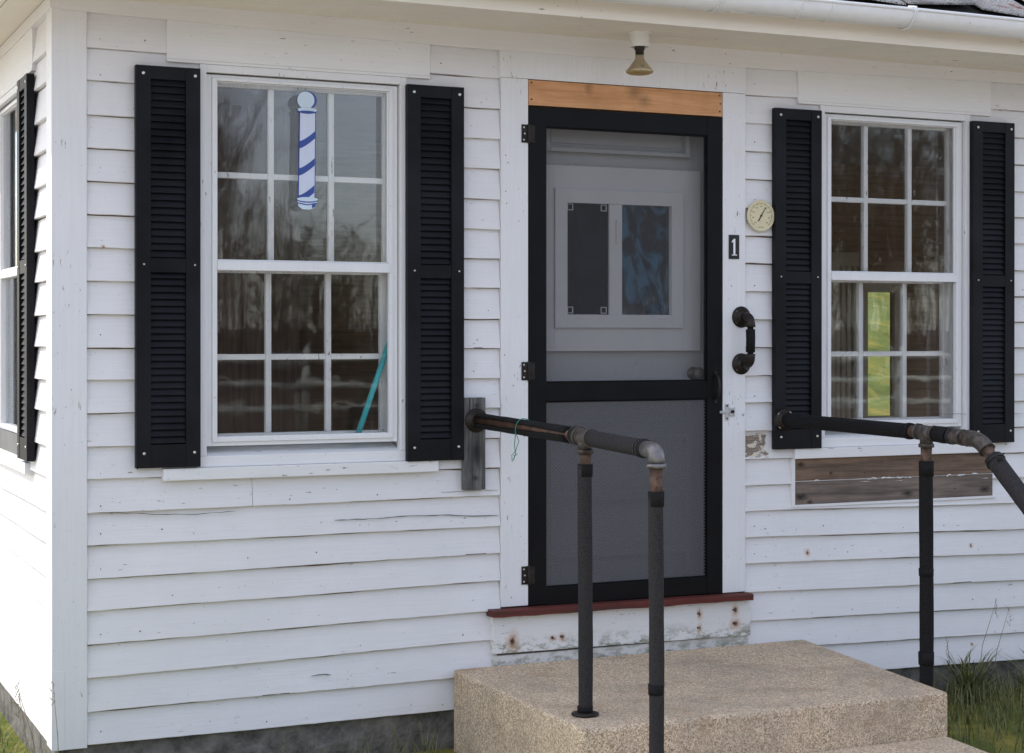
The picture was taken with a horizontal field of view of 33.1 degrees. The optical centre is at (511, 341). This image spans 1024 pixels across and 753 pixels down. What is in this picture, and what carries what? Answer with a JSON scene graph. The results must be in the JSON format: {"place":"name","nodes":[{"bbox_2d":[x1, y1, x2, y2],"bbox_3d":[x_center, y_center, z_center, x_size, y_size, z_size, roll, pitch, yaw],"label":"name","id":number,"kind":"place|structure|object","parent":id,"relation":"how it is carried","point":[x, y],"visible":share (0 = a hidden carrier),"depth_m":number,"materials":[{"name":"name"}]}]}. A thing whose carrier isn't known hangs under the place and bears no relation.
{"place":"outdoors","nodes":[
{"label":"outdoors","id":0,"kind":"place"},
{"bbox_2d":[0,292,1023,752],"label":"ground","id":1,"kind":"structure","parent":0,"point":[878,340],"depth_m":21.42,"materials":[{"name":"green plant"}]},
{"bbox_2d":[12,680,65,752],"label":"weed clump","id":2,"kind":"object","parent":1,"relation":"on","point":[19,696],"visible":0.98,"depth_m":6.28,"materials":[{"name":"green plant"}]},
{"bbox_2d":[0,0,1023,752],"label":"house","id":3,"kind":"structure","parent":1,"relation":"on","point":[222,530],"depth_m":7.23,"materials":[{"name":"white paint"}]},
{"bbox_2d":[0,85,33,473],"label":"window","id":4,"kind":"structure","parent":3,"relation":"in","point":[8,103],"depth_m":7.59,"materials":[{"name":"white paint"}]},
{"bbox_2d":[161,64,438,480],"bbox_3d":[-0.848,-0.276,6.870,1.130,1.614,0.171,0,0,-24],"label":"window","id":5,"kind":"structure","parent":3,"relation":"in","point":[265,454],"depth_m":6.87,"materials":[{"name":"white paint"}]},
{"bbox_2d":[296,91,317,209],"bbox_3d":[-0.812,-0.759,6.843,0.091,0.470,0.004,0,0,-24],"label":"barber pole sign","id":6,"kind":"object","parent":3,"relation":"attached to","point":[307,111],"visible":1,"depth_m":6.84,"materials":[{"name":"plastic"}]},
{"bbox_2d":[356,342,386,442],"bbox_3d":[-0.547,0.144,7.019,0.216,0.533,0.025,0,0,-27],"label":"stick","id":7,"kind":"object","parent":3,"relation":"on","point":[371,393],"visible":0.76,"depth_m":7.00,"materials":[{"name":"teal plastic"}]},
{"bbox_2d":[546,129,703,584],"bbox_3d":[0.461,0.057,7.491,0.944,2.093,0.112,0,0,-24],"label":"door","id":8,"kind":"structure","parent":3,"relation":"in","point":[628,334],"depth_m":7.52,"materials":[{"name":"grey paint"}]},
{"bbox_2d":[521,107,734,605],"bbox_3d":[0.514,0.062,7.408,1.037,2.098,0.065,0,0,-24],"label":"screen door","id":9,"kind":"structure","parent":3,"relation":"in","point":[707,391],"depth_m":7.41,"materials":[{"name":"black paint"}]},
{"bbox_2d":[626,30,653,75],"bbox_3d":[0.532,-1.200,7.190,0.116,0.179,0.116,0,0,-24],"label":"porch light","id":10,"kind":"object","parent":3,"relation":"attached to","point":[639,44],"visible":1,"depth_m":7.16,"materials":[{"name":"beige glass"}]},
{"bbox_2d":[729,235,738,258],"bbox_3d":[0.982,-0.418,7.624,0.053,0.107,0.006,0,0,-24],"label":"house number","id":11,"kind":"object","parent":3,"relation":"attached to","point":[733,246],"visible":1,"depth_m":7.62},
{"bbox_2d":[732,306,755,374],"bbox_3d":[1.036,-0.004,7.598,0.095,0.302,0.100,0,0,-24],"label":"grab handle","id":12,"kind":"object","parent":3,"relation":"attached to","point":[742,363],"visible":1,"depth_m":7.59,"materials":[{"name":"black metal"}]},
{"bbox_2d":[746,200,773,231],"bbox_3d":[1.105,-0.559,7.674,0.142,0.142,0.020,0,0,-24],"label":"thermometer","id":13,"kind":"object","parent":3,"relation":"attached to","point":[760,215],"visible":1,"depth_m":7.67,"materials":[{"name":"beige plastic"}]},
{"bbox_2d":[791,105,994,458],"bbox_3d":[1.751,-0.280,8.053,1.130,1.614,0.171,0,0,-24],"label":"window","id":14,"kind":"structure","parent":3,"relation":"in","point":[953,353],"depth_m":8.11,"materials":[{"name":"white paint"}]},
{"bbox_2d":[774,409,1023,687],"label":"pipe railing","id":15,"kind":"object","parent":3,"relation":"attached to","point":[1003,472],"visible":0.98,"depth_m":6.79,"materials":[{"name":"black metal"}]},
{"bbox_2d":[0,662,1023,752],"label":"grass","id":16,"kind":"structure","parent":1,"relation":"on","point":[991,693],"depth_m":7.55,"materials":[{"name":"green plant"}]},
{"bbox_2d":[454,640,987,752],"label":"concrete step","id":17,"kind":"object","parent":1,"relation":"on","point":[798,696],"visible":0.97,"depth_m":6.54,"materials":[{"name":"beige concrete"}]},
{"bbox_2d":[462,397,665,752],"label":"pipe railing","id":18,"kind":"object","parent":17,"relation":"on","point":[478,421],"visible":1,"depth_m":6.18,"materials":[{"name":"black metal"}]},
{"bbox_2d":[511,418,528,461],"bbox_3d":[0.038,0.380,6.672,0.089,0.167,0.009,0,0,-27],"label":"wire","id":19,"kind":"object","parent":18,"relation":"attached to","point":[517,438],"visible":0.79,"depth_m":6.66,"materials":[{"name":"grey metal"}]},
{"bbox_2d":[915,599,1019,703],"bbox_3d":[2.134,1.432,7.997,0.496,0.484,0.492,0,0,-24],"label":"weed clump","id":20,"kind":"object","parent":1,"relation":"on","point":[966,676],"visible":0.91,"depth_m":7.97,"materials":[{"name":"green plant"}]},
{"bbox_2d":[1002,647,1023,690],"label":"weed clump","id":21,"kind":"object","parent":1,"relation":"on","point":[1016,666],"visible":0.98,"depth_m":8.17,"materials":[{"name":"green plant"}]}
]}

